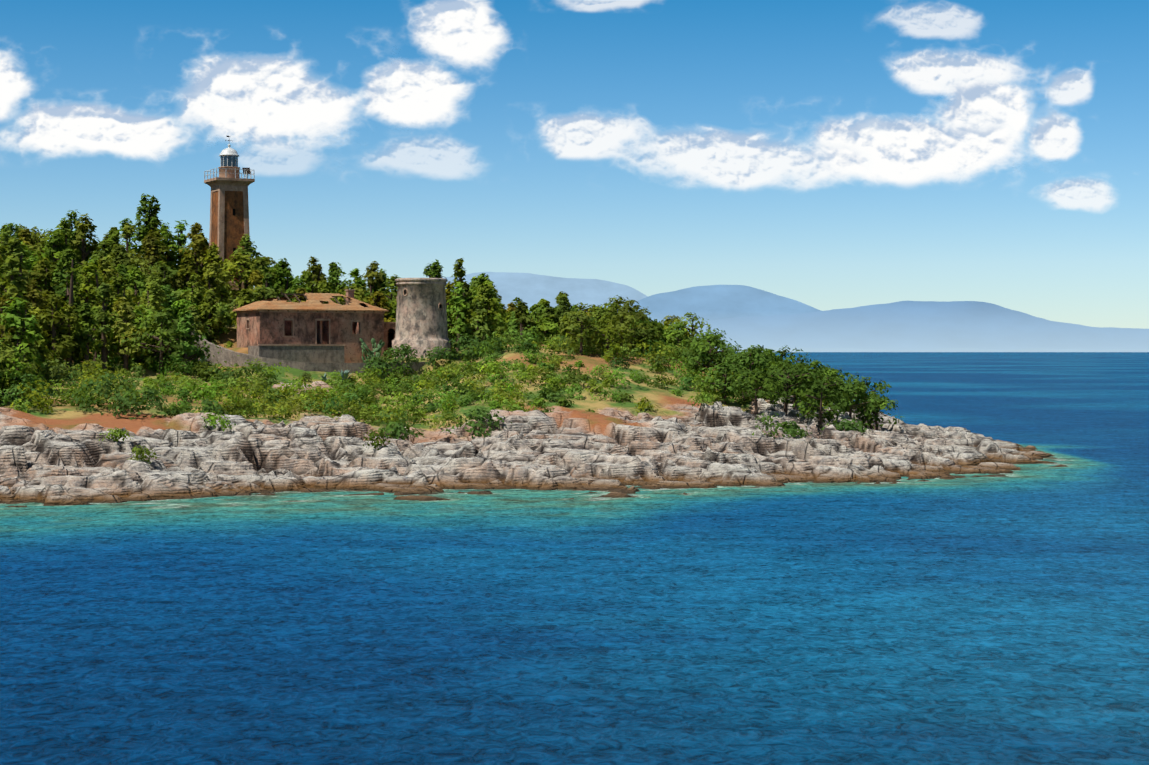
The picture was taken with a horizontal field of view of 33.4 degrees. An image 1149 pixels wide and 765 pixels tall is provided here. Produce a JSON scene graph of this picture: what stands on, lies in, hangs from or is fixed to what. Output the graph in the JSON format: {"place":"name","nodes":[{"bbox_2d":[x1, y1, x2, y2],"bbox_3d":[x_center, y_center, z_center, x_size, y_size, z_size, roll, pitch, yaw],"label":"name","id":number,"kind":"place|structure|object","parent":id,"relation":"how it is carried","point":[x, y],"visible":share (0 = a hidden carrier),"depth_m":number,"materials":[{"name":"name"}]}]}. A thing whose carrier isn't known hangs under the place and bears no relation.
{"place":"outdoors","nodes":[
{"label":"outdoors","id":0,"kind":"place"},
{"bbox_2d":[0,52,30,119],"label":"cloud","id":1,"kind":"structure","parent":0,"point":[15,85],"depth_m":7004.28,"materials":[{"name":"white"}]},
{"bbox_2d":[0,103,186,159],"bbox_3d":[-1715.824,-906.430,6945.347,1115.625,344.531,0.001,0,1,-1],"label":"cloud","id":2,"kind":"structure","parent":0,"point":[52,130],"depth_m":6944.27,"materials":[{"name":"white"}]},
{"bbox_2d":[177,56,361,153],"bbox_3d":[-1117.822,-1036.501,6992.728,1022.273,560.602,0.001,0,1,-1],"label":"cloud","id":3,"kind":"structure","parent":0,"point":[265,101],"depth_m":6992.47,"materials":[{"name":"white"}]},
{"bbox_2d":[327,59,470,144],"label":"cloud","id":4,"kind":"structure","parent":0,"point":[407,93],"depth_m":7074.79,"materials":[{"name":"white"}]},
{"bbox_2d":[326,136,471,176],"bbox_3d":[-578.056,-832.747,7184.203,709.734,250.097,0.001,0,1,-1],"label":"cloud","id":5,"kind":"structure","parent":0,"point":[445,158],"depth_m":7184.81,"materials":[{"name":"white"}]},
{"bbox_2d":[410,0,506,66],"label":"cloud","id":6,"kind":"structure","parent":0,"point":[467,33],"depth_m":7110.11,"materials":[{"name":"white"}]},
{"bbox_2d":[389,272,647,312],"bbox_3d":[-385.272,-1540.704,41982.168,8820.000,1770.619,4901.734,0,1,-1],"label":"mountain","id":7,"kind":"structure","parent":0,"point":[530,289],"depth_m":41627.98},
{"bbox_2d":[0,289,1068,506],"bbox_3d":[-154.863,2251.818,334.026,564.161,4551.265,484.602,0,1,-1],"label":"headland terrain","id":8,"kind":"structure","parent":0,"point":[62,455],"depth_m":143.08,"materials":[{"name":"grey stone"}]},
{"bbox_2d":[204,136,254,289],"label":"lighthouse tower","id":9,"kind":"structure","parent":8,"relation":"on","point":[229,216],"depth_m":211.31,"materials":[{"name":"stone"}]},
{"bbox_2d":[198,358,352,381],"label":"agave plants","id":10,"kind":"object","parent":8,"relation":"on","point":[345,372],"visible":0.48,"depth_m":179.95,"materials":[{"name":"green plant"}]},
{"bbox_2d":[189,324,427,374],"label":"stone wall","id":11,"kind":"structure","parent":8,"relation":"on","point":[231,357],"depth_m":182.72,"materials":[{"name":"stone"}]},
{"bbox_2d":[232,289,395,362],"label":"house","id":12,"kind":"structure","parent":8,"relation":"on","point":[312,329],"depth_m":189.15,"materials":[{"name":"paint"}]},
{"bbox_2d":[0,193,696,395],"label":"hill pine","id":13,"kind":"object","parent":8,"relation":"on","point":[63,292],"visible":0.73,"depth_m":196.49,"materials":[{"name":"green plant"}]},
{"bbox_2d":[360,338,384,362],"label":"cactus","id":14,"kind":"object","parent":8,"relation":"on","point":[370,353],"visible":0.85,"depth_m":188.41,"materials":[{"name":"green plant"}]},
{"bbox_2d":[0,295,774,400],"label":"broadleaf trees","id":15,"kind":"object","parent":8,"relation":"on","point":[627,325],"visible":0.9,"depth_m":195.27,"materials":[{"name":"green plant"}]},
{"bbox_2d":[0,285,830,463],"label":"shrubs","id":16,"kind":"object","parent":8,"relation":"on","point":[351,392],"visible":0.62,"depth_m":168.89,"materials":[{"name":"green plant"}]},
{"bbox_2d":[392,278,450,357],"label":"stone tower","id":17,"kind":"structure","parent":8,"relation":"on","point":[421,319],"depth_m":189.08,"materials":[{"name":"stone"}]},
{"bbox_2d":[67,333,874,439],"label":"shrub","id":18,"kind":"object","parent":8,"relation":"on","point":[396,428],"visible":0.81,"depth_m":150.74,"materials":[{"name":"green plant"}]},
{"bbox_2d":[674,328,902,430],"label":"trees","id":19,"kind":"object","parent":8,"relation":"on","point":[819,385],"visible":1,"depth_m":175.98,"materials":[{"name":"green plant"}]},
{"bbox_2d":[0,352,1148,764],"bbox_3d":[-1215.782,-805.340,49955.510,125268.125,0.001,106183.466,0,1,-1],"label":"sea water","id":20,"kind":"structure","parent":0,"point":[970,620],"depth_m":69.08,"materials":[{"name":"blue liquid"}]},
{"bbox_2d":[0,0,1148,328],"label":"sky","id":21,"kind":"structure","parent":0,"point":[780,70],"materials":[{"name":"blue"}]},
{"bbox_2d":[541,114,650,158],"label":"cloud","id":22,"kind":"structure","parent":0,"point":[584,136],"depth_m":7163.33,"materials":[{"name":"white"}]},
{"bbox_2d":[562,0,646,10],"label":"cloud","id":23,"kind":"structure","parent":0,"point":[590,5],"depth_m":7540.07,"materials":[{"name":"white"}]},
{"bbox_2d":[621,285,820,327],"bbox_3d":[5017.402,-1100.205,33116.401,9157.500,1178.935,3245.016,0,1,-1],"label":"mountain","id":24,"kind":"structure","parent":0,"point":[712,302],"depth_m":32731.64,"materials":[{"name":"blue"}]},
{"bbox_2d":[626,128,861,188],"bbox_3d":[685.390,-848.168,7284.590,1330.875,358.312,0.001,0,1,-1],"label":"cloud","id":25,"kind":"structure","parent":0,"point":[719,157],"depth_m":7283.04,"materials":[{"name":"white"}]},
{"bbox_2d":[807,113,1021,184],"bbox_3d":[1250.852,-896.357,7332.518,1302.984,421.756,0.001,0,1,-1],"label":"cloud","id":26,"kind":"structure","parent":0,"point":[908,151],"depth_m":7333.72,"materials":[{"name":"white"}]},
{"bbox_2d":[688,301,1148,349],"bbox_3d":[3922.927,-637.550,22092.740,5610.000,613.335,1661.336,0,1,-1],"label":"mountain","id":27,"kind":"structure","parent":0,"point":[915,325],"depth_m":21816.11,"materials":[{"name":"blue"}]},
{"bbox_2d":[886,5,978,37],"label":"cloud","id":28,"kind":"structure","parent":0,"point":[947,22],"depth_m":7468.10,"materials":[{"name":"white"}]},
{"bbox_2d":[718,347,1148,351],"bbox_3d":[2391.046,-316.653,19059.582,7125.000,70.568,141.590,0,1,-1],"label":"distant sea haze","id":29,"kind":"object","parent":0,"point":[775,349],"visible":0.29,"depth_m":19075.72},
{"bbox_2d":[891,50,1066,106],"bbox_3d":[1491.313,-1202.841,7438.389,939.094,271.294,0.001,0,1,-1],"label":"cloud","id":30,"kind":"structure","parent":0,"point":[933,72],"depth_m":7437.54,"materials":[{"name":"white"}]},
{"bbox_2d":[928,81,1064,168],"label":"cloud","id":31,"kind":"structure","parent":0,"point":[980,106],"depth_m":7373.21,"materials":[{"name":"white"}]},
{"bbox_2d":[1014,99,1079,171],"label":"cloud","id":32,"kind":"structure","parent":0,"point":[1059,134],"depth_m":7416.38,"materials":[{"name":"white"}]},
{"bbox_2d":[1046,70,1091,104],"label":"cloud","id":33,"kind":"structure","parent":0,"point":[1074,86],"depth_m":7520.23,"materials":[{"name":"white"}]},
{"bbox_2d":[1046,179,1111,210],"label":"cloud","id":34,"kind":"structure","parent":0,"point":[1084,194],"depth_m":7563.26,"materials":[{"name":"white"}]}
]}

